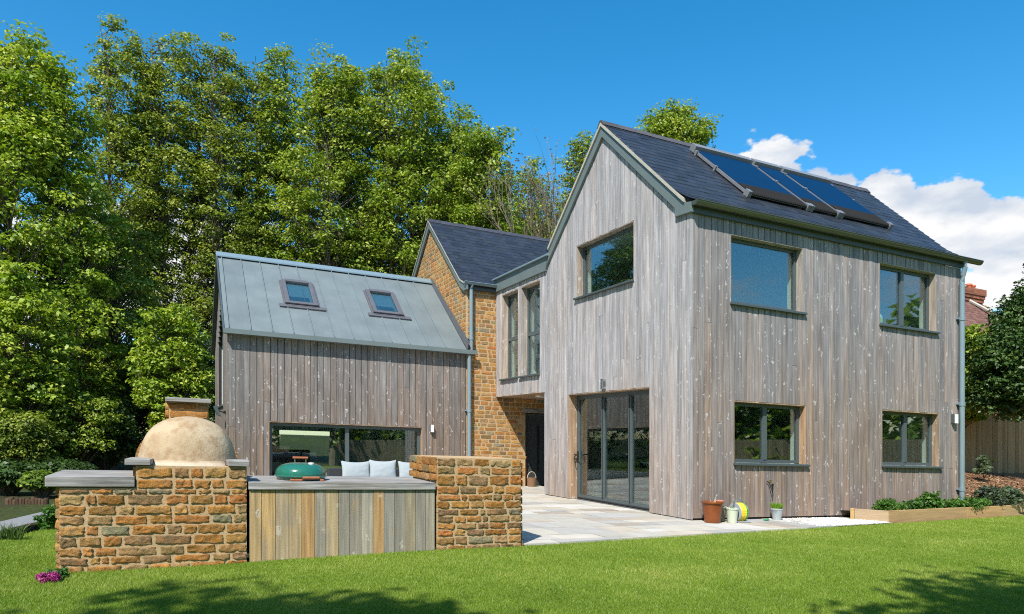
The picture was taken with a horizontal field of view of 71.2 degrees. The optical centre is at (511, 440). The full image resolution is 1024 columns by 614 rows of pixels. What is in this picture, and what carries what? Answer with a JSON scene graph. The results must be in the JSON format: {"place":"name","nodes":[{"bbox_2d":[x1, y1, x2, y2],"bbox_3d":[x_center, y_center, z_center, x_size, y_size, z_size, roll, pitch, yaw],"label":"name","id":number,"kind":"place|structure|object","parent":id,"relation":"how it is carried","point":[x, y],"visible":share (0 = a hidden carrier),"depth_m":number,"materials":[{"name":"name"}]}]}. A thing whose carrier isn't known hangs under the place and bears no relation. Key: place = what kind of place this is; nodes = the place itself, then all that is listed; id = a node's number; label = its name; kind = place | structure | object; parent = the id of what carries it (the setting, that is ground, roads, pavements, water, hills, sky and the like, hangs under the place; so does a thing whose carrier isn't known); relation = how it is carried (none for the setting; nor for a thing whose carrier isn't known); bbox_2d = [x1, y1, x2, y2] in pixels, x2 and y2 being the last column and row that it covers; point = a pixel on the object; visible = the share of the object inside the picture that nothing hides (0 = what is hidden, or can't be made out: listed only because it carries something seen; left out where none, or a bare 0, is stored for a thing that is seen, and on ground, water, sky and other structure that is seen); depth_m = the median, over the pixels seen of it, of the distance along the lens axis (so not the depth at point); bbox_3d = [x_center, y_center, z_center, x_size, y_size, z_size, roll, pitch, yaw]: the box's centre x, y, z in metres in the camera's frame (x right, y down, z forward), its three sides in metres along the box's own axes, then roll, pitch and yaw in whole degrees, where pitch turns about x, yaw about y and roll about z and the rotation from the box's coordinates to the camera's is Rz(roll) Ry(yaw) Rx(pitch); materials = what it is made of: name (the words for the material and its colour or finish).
{"place":"outdoors","nodes":[
{"label":"outdoors","id":0,"kind":"place"},
{"bbox_2d":[0,512,46,529],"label":"path","id":1,"kind":"structure","parent":0,"point":[19,521],"depth_m":8.78,"materials":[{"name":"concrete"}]},
{"bbox_2d":[0,434,874,535],"bbox_3d":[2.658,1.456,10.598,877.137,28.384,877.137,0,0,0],"label":"ground","id":2,"kind":"structure","parent":0,"point":[317,446],"depth_m":25.32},
{"bbox_2d":[0,459,47,494],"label":"shrub","id":3,"kind":"object","parent":2,"relation":"on","point":[11,472],"visible":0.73,"depth_m":13.15,"materials":[{"name":"green plant"}]},
{"bbox_2d":[5,497,48,504],"bbox_3d":[-8.043,1.087,11.870,0.619,0.309,0.081,0,0,-20],"label":"log edging","id":4,"kind":"object","parent":2,"relation":"on","point":[24,501],"visible":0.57,"depth_m":11.83,"materials":[{"name":"brown wood"}]},
{"bbox_2d":[0,406,67,463],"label":"shrub","id":5,"kind":"object","parent":2,"relation":"on","point":[27,439],"visible":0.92,"depth_m":17.79,"materials":[{"name":"green plant"}]},
{"bbox_2d":[15,469,55,498],"bbox_3d":[-8.502,0.837,12.940,0.930,0.650,0.939,0,0,0],"label":"shrub","id":6,"kind":"object","parent":2,"relation":"on","point":[33,480],"visible":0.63,"depth_m":12.73,"materials":[{"name":"green plant"}]},
{"bbox_2d":[0,260,83,435],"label":"young tree","id":7,"kind":"object","parent":2,"relation":"on","point":[41,388],"visible":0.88,"depth_m":18.62,"materials":[{"name":"green plant"}]},
{"bbox_2d":[27,456,97,472],"bbox_3d":[-10.834,0.713,17.238,1.556,0.678,1.741,0,0,-41],"label":"shrub","id":8,"kind":"object","parent":2,"relation":"on","point":[56,465],"visible":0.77,"depth_m":16.92,"materials":[{"name":"green plant"}]},
{"bbox_2d":[21,172,119,390],"bbox_3d":[-18.178,-5.296,29.858,3.929,12.306,3.757,0,0,43],"label":"young tree","id":9,"kind":"object","parent":2,"relation":"on","point":[68,240],"depth_m":29.57,"materials":[{"name":"green plant"}]},
{"bbox_2d":[0,19,141,420],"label":"maple tree","id":10,"kind":"object","parent":2,"relation":"on","point":[39,137],"visible":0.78,"depth_m":20.79,"materials":[{"name":"green plant"}]},
{"bbox_2d":[29,383,126,462],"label":"young tree","id":11,"kind":"object","parent":2,"relation":"on","point":[65,448],"visible":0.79,"depth_m":19.30,"materials":[{"name":"green plant"}]},
{"bbox_2d":[67,406,146,469],"bbox_3d":[-11.609,0.000,20.347,2.289,2.045,2.191,0,0,0],"label":"shrub","id":12,"kind":"object","parent":2,"relation":"on","point":[111,457],"visible":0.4,"depth_m":20.22,"materials":[{"name":"green plant"}]},
{"bbox_2d":[59,212,166,467],"bbox_3d":[-13.071,-3.256,23.569,3.201,8.448,3.174,0,0,-24],"label":"young tree","id":13,"kind":"object","parent":2,"relation":"on","point":[147,284],"visible":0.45,"depth_m":23.38,"materials":[{"name":"green plant"}]},
{"bbox_2d":[77,363,182,456],"bbox_3d":[-13.629,-1.062,25.685,3.902,4.025,3.979,0,0,0],"label":"shrub","id":14,"kind":"object","parent":2,"relation":"on","point":[141,421],"visible":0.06,"depth_m":25.37,"materials":[{"name":"green plant"}]},
{"bbox_2d":[66,11,196,462],"bbox_3d":[-14.854,-7.605,27.413,4.965,17.062,4.231,0,0,0],"label":"tall tree","id":15,"kind":"object","parent":2,"relation":"on","point":[119,143],"visible":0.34,"depth_m":26.82,"materials":[{"name":"green plant"}]},
{"bbox_2d":[45,457,249,572],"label":"stone wall","id":16,"kind":"structure","parent":2,"relation":"on","point":[144,513],"depth_m":6.09,"materials":[{"name":"brown stone"}]},
{"bbox_2d":[135,397,237,465],"bbox_3d":[-3.074,-0.096,6.787,0.918,0.660,1.240,0,0,-25],"label":"pizza oven","id":17,"kind":"object","parent":16,"relation":"on","point":[186,432],"visible":0.93,"depth_m":6.43,"materials":[{"name":"beige concrete"}]},
{"bbox_2d":[123,302,214,430],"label":"young tree","id":18,"kind":"object","parent":2,"relation":"on","point":[192,377],"visible":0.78,"depth_m":20.80,"materials":[{"name":"green plant"}]},
{"bbox_2d":[114,30,224,408],"bbox_3d":[-13.578,-7.650,28.242,4.122,17.230,4.244,0,0,-29],"label":"tall tree","id":19,"kind":"object","parent":2,"relation":"on","point":[179,154],"visible":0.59,"depth_m":27.69,"materials":[{"name":"green plant"}]},
{"bbox_2d":[160,333,214,422],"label":"young tree","id":20,"kind":"object","parent":2,"relation":"on","point":[211,405],"visible":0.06,"depth_m":24.80,"materials":[{"name":"green plant"}]},
{"bbox_2d":[166,32,279,402],"bbox_3d":[-11.547,-7.765,28.978,4.357,17.466,4.324,0,0,0],"label":"tall tree","id":21,"kind":"object","parent":2,"relation":"on","point":[225,86],"visible":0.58,"depth_m":28.34,"materials":[{"name":"green plant"}]},
{"bbox_2d":[193,167,284,349],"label":"young tree","id":22,"kind":"object","parent":2,"relation":"on","point":[224,226],"visible":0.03,"depth_m":31.77,"materials":[{"name":"green plant"}]},
{"bbox_2d":[230,42,324,448],"bbox_3d":[-9.877,-7.739,30.109,4.514,17.479,4.091,0,0,-36],"label":"tall tree","id":23,"kind":"object","parent":2,"relation":"on","point":[270,113],"visible":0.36,"depth_m":29.29,"materials":[{"name":"green plant"}]},
{"bbox_2d":[265,39,392,465],"bbox_3d":[-7.080,-7.484,29.129,5.134,17.161,5.513,0,0,45],"label":"sycamore tree","id":24,"kind":"object","parent":2,"relation":"on","point":[336,142],"visible":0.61,"depth_m":28.29,"materials":[{"name":"green plant"}]},
{"bbox_2d":[247,475,434,561],"bbox_3d":[-1.765,0.790,7.209,1.758,0.871,0.970,0,0,-25],"label":"outdoor counter","id":25,"kind":"object","parent":2,"relation":"on","point":[328,516],"visible":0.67,"depth_m":6.76,"materials":[{"name":"brown wood"}]},
{"bbox_2d":[274,456,326,480],"bbox_3d":[-2.041,0.270,6.929,0.513,0.235,0.532,0,0,0],"label":"kettle barbecue","id":26,"kind":"object","parent":25,"relation":"on","point":[299,471],"visible":1,"depth_m":6.77,"materials":[{"name":"green metal"}]},
{"bbox_2d":[331,164,408,274],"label":"young tree","id":27,"kind":"object","parent":2,"relation":"on","point":[385,217],"depth_m":32.53,"materials":[{"name":"green plant"}]},
{"bbox_2d":[343,35,468,276],"bbox_3d":[-4.111,-7.791,29.926,6.064,17.947,6.153,0,0,41],"label":"sycamore tree","id":28,"kind":"object","parent":2,"relation":"on","point":[409,169],"visible":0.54,"depth_m":28.76,"materials":[{"name":"green plant"}]},
{"bbox_2d":[412,145,482,234],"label":"young tree","id":29,"kind":"object","parent":2,"relation":"on","point":[442,188],"depth_m":30.36,"materials":[{"name":"green plant"}]},
{"bbox_2d":[411,99,488,239],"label":"sycamore tree","id":30,"kind":"object","parent":2,"relation":"on","point":[467,116],"visible":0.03,"depth_m":30.88,"materials":[{"name":"green plant"}]},
{"bbox_2d":[409,455,522,549],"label":"stone wall","id":31,"kind":"structure","parent":2,"relation":"on","point":[478,501],"depth_m":7.36,"materials":[{"name":"orange stone"}]},
{"bbox_2d":[444,122,536,235],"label":"sycamore tree","id":32,"kind":"object","parent":2,"relation":"on","point":[481,149],"visible":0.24,"depth_m":27.73,"materials":[{"name":"green plant"}]},
{"bbox_2d":[461,128,580,238],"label":"bare tree","id":33,"kind":"object","parent":2,"relation":"on","point":[551,218],"visible":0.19,"depth_m":25.48,"materials":[{"name":"brown plant"}]},
{"bbox_2d":[499,154,558,237],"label":"tall tree","id":34,"kind":"object","parent":2,"relation":"on","point":[536,180],"visible":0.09,"depth_m":34.10,"materials":[{"name":"green plant"}]},
{"bbox_2d":[520,189,563,235],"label":"young tree","id":35,"kind":"object","parent":2,"relation":"on","point":[534,219],"visible":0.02,"depth_m":33.30,"materials":[{"name":"green plant"}]},
{"bbox_2d":[544,129,594,238],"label":"tall tree","id":36,"kind":"object","parent":2,"relation":"on","point":[579,155],"visible":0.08,"depth_m":32.06,"materials":[{"name":"green plant"}]},
{"bbox_2d":[211,120,983,519],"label":"house","id":37,"kind":"structure","parent":2,"relation":"on","point":[663,306],"depth_m":13.15,"materials":[{"name":"grey wood"}]},
{"bbox_2d":[268,421,422,475],"bbox_3d":[-3.591,0.302,15.678,3.352,1.419,0.170,0,0,-25],"label":"sliding window","id":38,"kind":"structure","parent":37,"relation":"in","point":[419,430],"depth_m":15.67,"materials":[{"name":"paint"}]},
{"bbox_2d":[340,425,363,467],"bbox_3d":[-4.041,0.138,18.076,0.589,1.667,0.079,0,0,-25],"label":"window","id":39,"kind":"structure","parent":37,"relation":"in","point":[356,436],"depth_m":18.05,"materials":[{"name":"clear glass"}]},
{"bbox_2d":[499,289,517,380],"bbox_3d":[0.011,-2.397,16.418,0.267,2.030,0.934,0,0,-25],"label":"window","id":40,"kind":"structure","parent":37,"relation":"in","point":[507,339],"depth_m":16.79,"materials":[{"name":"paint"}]},
{"bbox_2d":[518,280,539,377],"bbox_3d":[0.455,-2.382,15.473,0.267,2.031,0.973,0,0,-25],"label":"window","id":41,"kind":"structure","parent":37,"relation":"in","point":[526,334],"depth_m":15.86,"materials":[{"name":"paint"}]},
{"bbox_2d":[525,413,543,485],"bbox_3d":[0.703,0.230,17.762,0.950,1.803,0.063,0,0,-25],"label":"side door","id":42,"kind":"structure","parent":37,"relation":"in","point":[534,423],"depth_m":17.69,"materials":[{"name":"paint"}]},
{"bbox_2d":[573,220,633,299],"bbox_3d":[1.686,-3.176,12.825,0.243,1.058,1.939,0,0,-25],"label":"window frame","id":43,"kind":"structure","parent":37,"relation":"in","point":[582,249],"depth_m":13.36,"materials":[{"name":"paint"}]},
{"bbox_2d":[568,387,650,512],"bbox_3d":[1.768,0.133,12.782,0.240,2.071,2.653,0,0,-25],"label":"folding door","id":44,"kind":"structure","parent":37,"relation":"in","point":[574,401],"depth_m":13.13,"materials":[{"name":"paint"}]},
{"bbox_2d":[641,462,648,497],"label":"kitchen island","id":45,"kind":"structure","parent":37,"relation":"on","point":[646,479],"depth_m":14.08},
{"bbox_2d":[734,408,789,444],"bbox_3d":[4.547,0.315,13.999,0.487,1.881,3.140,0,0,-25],"label":"window pane","id":46,"kind":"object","parent":37,"relation":"on","point":[746,425],"visible":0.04,"depth_m":13.56,"materials":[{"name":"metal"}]},
{"bbox_2d":[730,234,806,314],"bbox_3d":[4.006,-2.596,11.300,1.562,1.135,0.235,0,0,-25],"label":"window","id":47,"kind":"structure","parent":37,"relation":"in","point":[796,253],"depth_m":11.53,"materials":[{"name":"paint"}]},
{"bbox_2d":[766,480,773,492],"bbox_3d":[4.046,0.719,11.187,0.106,0.204,0.076,0,0,44],"label":"garden tap","id":48,"kind":"object","parent":37,"relation":"attached to","point":[769,482],"visible":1,"depth_m":11.17,"materials":[{"name":"gold metal"}]},
{"bbox_2d":[733,400,809,466],"bbox_3d":[4.055,-0.097,11.354,1.562,1.041,0.292,0,0,-25],"label":"window","id":49,"kind":"structure","parent":37,"relation":"in","point":[799,412],"depth_m":11.45,"materials":[{"name":"paint"}]},
{"bbox_2d":[879,262,939,333],"bbox_3d":[6.986,-2.506,12.730,1.546,1.159,0.292,0,0,-25],"label":"window","id":50,"kind":"structure","parent":37,"relation":"in","point":[929,277],"depth_m":12.81,"materials":[{"name":"paint"}]},
{"bbox_2d":[881,409,942,468],"bbox_3d":[7.048,-0.015,12.759,1.566,1.049,0.292,0,0,-25],"label":"window","id":51,"kind":"structure","parent":37,"relation":"in","point":[932,420],"depth_m":12.93,"materials":[{"name":"paint"}]},
{"bbox_2d":[633,97,722,147],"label":"sycamore tree","id":52,"kind":"object","parent":2,"relation":"on","point":[672,123],"visible":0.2,"depth_m":35.02,"materials":[{"name":"green plant"}]},
{"bbox_2d":[845,504,1023,523],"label":"raised planter","id":53,"kind":"object","parent":2,"relation":"on","point":[907,516],"visible":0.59,"depth_m":12.15,"materials":[{"name":"wood"}]},
{"bbox_2d":[871,498,908,510],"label":"herb","id":54,"kind":"object","parent":53,"relation":"in","point":[889,504],"visible":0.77,"depth_m":11.72,"materials":[{"name":"green plant"}]},
{"bbox_2d":[901,499,926,509],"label":"herb","id":55,"kind":"object","parent":53,"relation":"in","point":[915,504],"visible":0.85,"depth_m":12.13,"materials":[{"name":"green plant"}]},
{"bbox_2d":[915,491,946,508],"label":"herb","id":56,"kind":"object","parent":53,"relation":"in","point":[931,500],"visible":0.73,"depth_m":12.45,"materials":[{"name":"green plant"}]},
{"bbox_2d":[943,498,965,507],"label":"herb","id":57,"kind":"object","parent":53,"relation":"in","point":[951,504],"visible":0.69,"depth_m":12.63,"materials":[{"name":"green plant"}]},
{"bbox_2d":[952,496,983,509],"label":"herb","id":58,"kind":"object","parent":53,"relation":"in","point":[969,502],"visible":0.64,"depth_m":12.89,"materials":[{"name":"green plant"}]},
{"bbox_2d":[973,497,991,508],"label":"herb","id":59,"kind":"object","parent":53,"relation":"in","point":[985,502],"visible":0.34,"depth_m":13.20,"materials":[{"name":"green plant"}]},
{"bbox_2d":[970,485,1007,505],"bbox_3d":[9.110,1.074,13.614,0.659,0.473,0.529,0,0,-13],"label":"herb","id":60,"kind":"object","parent":53,"relation":"in","point":[993,495],"visible":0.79,"depth_m":13.51,"materials":[{"name":"green plant"}]},
{"bbox_2d":[1000,485,1023,505],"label":"herb","id":61,"kind":"object","parent":53,"relation":"in","point":[1012,494],"visible":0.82,"depth_m":13.76,"materials":[{"name":"green plant"}]},
{"bbox_2d":[965,323,1000,415],"bbox_3d":[11.720,-1.022,18.227,1.298,3.879,1.760,0,0,0],"label":"shrub","id":62,"kind":"object","parent":2,"relation":"on","point":[971,334],"visible":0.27,"depth_m":17.89,"materials":[{"name":"green plant"}]},
{"bbox_2d":[965,283,1020,416],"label":"neighbour house","id":63,"kind":"structure","parent":2,"relation":"on","point":[976,309],"depth_m":34.38,"materials":[{"name":"red brick"}]},
{"bbox_2d":[965,294,1023,422],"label":"laurel tree","id":64,"kind":"object","parent":2,"relation":"on","point":[1002,393],"visible":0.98,"depth_m":17.16,"materials":[{"name":"green plant"}]},
{"bbox_2d":[965,415,1023,472],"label":"timber fence","id":65,"kind":"object","parent":2,"relation":"on","point":[1001,442],"visible":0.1,"depth_m":19.37,"materials":[{"name":"brown wood"}]},
{"bbox_2d":[965,410,987,427],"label":"vine","id":66,"kind":"object","parent":65,"relation":"attached to","point":[974,418],"visible":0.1,"depth_m":18.72,"materials":[{"name":"green plant"}]},
{"bbox_2d":[1005,263,1023,352],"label":"laurel tree","id":67,"kind":"object","parent":2,"relation":"on","point":[1016,290],"visible":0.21,"depth_m":17.73,"materials":[{"name":"green plant"}]},
{"bbox_2d":[0,515,1023,613],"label":"lawn","id":68,"kind":"structure","parent":0,"point":[809,549],"depth_m":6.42,"materials":[{"name":"green plant"}]},
{"bbox_2d":[0,523,21,539],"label":"grass tuft","id":69,"kind":"object","parent":68,"relation":"on","point":[3,534],"visible":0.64,"depth_m":7.44,"materials":[{"name":"green plant"}]},
{"bbox_2d":[0,522,34,539],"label":"grass tuft","id":70,"kind":"object","parent":68,"relation":"on","point":[19,534],"visible":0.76,"depth_m":7.39,"materials":[{"name":"green plant"}]},
{"bbox_2d":[32,504,57,529],"bbox_3d":[-5.329,0.905,8.336,0.377,0.328,0.385,0,0,26],"label":"box shrub","id":71,"kind":"object","parent":68,"relation":"on","point":[49,519],"visible":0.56,"depth_m":8.23,"materials":[{"name":"green plant"}]},
{"bbox_2d":[35,571,61,583],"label":"flower clump","id":72,"kind":"object","parent":68,"relation":"on","point":[45,577],"visible":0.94,"depth_m":5.44,"materials":[{"name":"pink plant"}]},
{"bbox_2d":[45,567,68,580],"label":"ground plant","id":73,"kind":"object","parent":68,"relation":"on","point":[63,572],"visible":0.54,"depth_m":5.61,"materials":[{"name":"green plant"}]},
{"bbox_2d":[769,517,888,525],"bbox_3d":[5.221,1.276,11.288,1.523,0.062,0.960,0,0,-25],"label":"pebble bed","id":74,"kind":"object","parent":68,"relation":"on","point":[853,523],"visible":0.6,"depth_m":11.04,"materials":[{"name":"grey gravel"}]},
{"bbox_2d":[0,0,1023,435],"label":"sky","id":75,"kind":"structure","parent":0,"point":[918,105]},
{"bbox_2d":[247,485,849,557],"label":"patio","id":76,"kind":"structure","parent":0,"point":[547,519],"depth_m":10.05,"materials":[{"name":"stone"}]},
{"bbox_2d":[327,468,398,476],"bbox_3d":[-2.061,0.713,11.135,1.492,0.586,0.667,0,0,-25],"label":"outdoor sofa","id":77,"kind":"object","parent":76,"relation":"on","point":[334,471],"visible":0.07,"depth_m":11.07,"materials":[{"name":"wicker"}]},
{"bbox_2d":[341,461,369,475],"bbox_3d":[-2.400,0.458,11.004,0.456,0.314,0.158,0,0,-27],"label":"cushion","id":78,"kind":"object","parent":77,"relation":"on","point":[355,468],"visible":0.7,"depth_m":10.95,"materials":[{"name":"grey fabric"}]},
{"bbox_2d":[369,459,395,476],"bbox_3d":[-2.015,0.459,11.171,0.433,0.337,0.154,0,0,-21],"label":"cushion","id":79,"kind":"object","parent":77,"relation":"on","point":[382,468],"visible":0.84,"depth_m":11.12,"materials":[{"name":"grey fabric"}]},
{"bbox_2d":[398,461,412,477],"bbox_3d":[-1.611,0.478,11.374,0.408,0.324,0.157,0,0,-27],"label":"cushion","id":80,"kind":"object","parent":77,"relation":"on","point":[404,468],"visible":0.32,"depth_m":11.29,"materials":[{"name":"grey fabric"}]},
{"bbox_2d":[527,471,536,486],"bbox_3d":[0.478,0.931,17.345,0.241,0.364,0.243,0,0,0],"label":"basket","id":81,"kind":"object","parent":76,"relation":"on","point":[531,481],"visible":1,"depth_m":17.26,"materials":[{"name":"wicker"}]},
{"bbox_2d":[701,501,723,522],"bbox_3d":[2.917,1.038,10.407,0.329,0.311,0.329,0,0,0],"label":"flower pot","id":82,"kind":"object","parent":76,"relation":"on","point":[712,511],"visible":0.98,"depth_m":10.30,"materials":[{"name":"brown ceramic"}]},
{"bbox_2d":[721,506,726,521],"bbox_3d":[3.080,1.084,10.622,0.230,0.226,0.231,0,0,0],"label":"flower pot","id":83,"kind":"object","parent":76,"relation":"on","point":[723,514],"visible":0.27,"depth_m":10.54,"materials":[{"name":"ceramic"}]},
{"bbox_2d":[726,507,738,522],"bbox_3d":[3.216,1.091,10.443,0.185,0.221,0.185,0,0,0],"label":"flower pot","id":84,"kind":"object","parent":76,"relation":"on","point":[732,514],"visible":0.99,"depth_m":10.38,"materials":[{"name":"white ceramic"}]},
{"bbox_2d":[729,499,750,522],"bbox_3d":[3.353,1.035,10.594,0.251,0.344,0.283,0,0,-25],"label":"hose reel","id":85,"kind":"object","parent":76,"relation":"on","point":[743,513],"visible":0.6,"depth_m":10.50,"materials":[{"name":"yellow plastic"}]},
{"bbox_2d":[770,508,782,519],"bbox_3d":[4.114,1.140,11.108,0.190,0.182,0.190,0,0,0],"label":"flower pot","id":86,"kind":"object","parent":76,"relation":"on","point":[776,514],"visible":0.96,"depth_m":11.05,"materials":[{"name":"metal"}]},
{"bbox_2d":[770,502,782,508],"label":"potted grass","id":87,"kind":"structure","parent":0,"point":[776,506],"depth_m":11.06,"materials":[{"name":"green plant"}]},
{"bbox_2d":[965,472,1023,512],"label":"bark bank","id":88,"kind":"structure","parent":0,"point":[1018,475],"depth_m":17.51,"materials":[{"name":"brown wood"}]},
{"bbox_2d":[972,455,996,478],"bbox_3d":[11.307,0.624,17.128,0.511,0.586,0.420,0,0,-31],"label":"weed","id":89,"kind":"object","parent":88,"relation":"on","point":[981,468],"visible":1,"depth_m":17.06,"materials":[{"name":"green plant"}]},
{"bbox_2d":[965,471,1023,503],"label":"bark chips","id":90,"kind":"object","parent":88,"relation":"on","point":[977,485],"visible":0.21,"depth_m":17.30,"materials":[{"name":"brown wood"}]}
]}

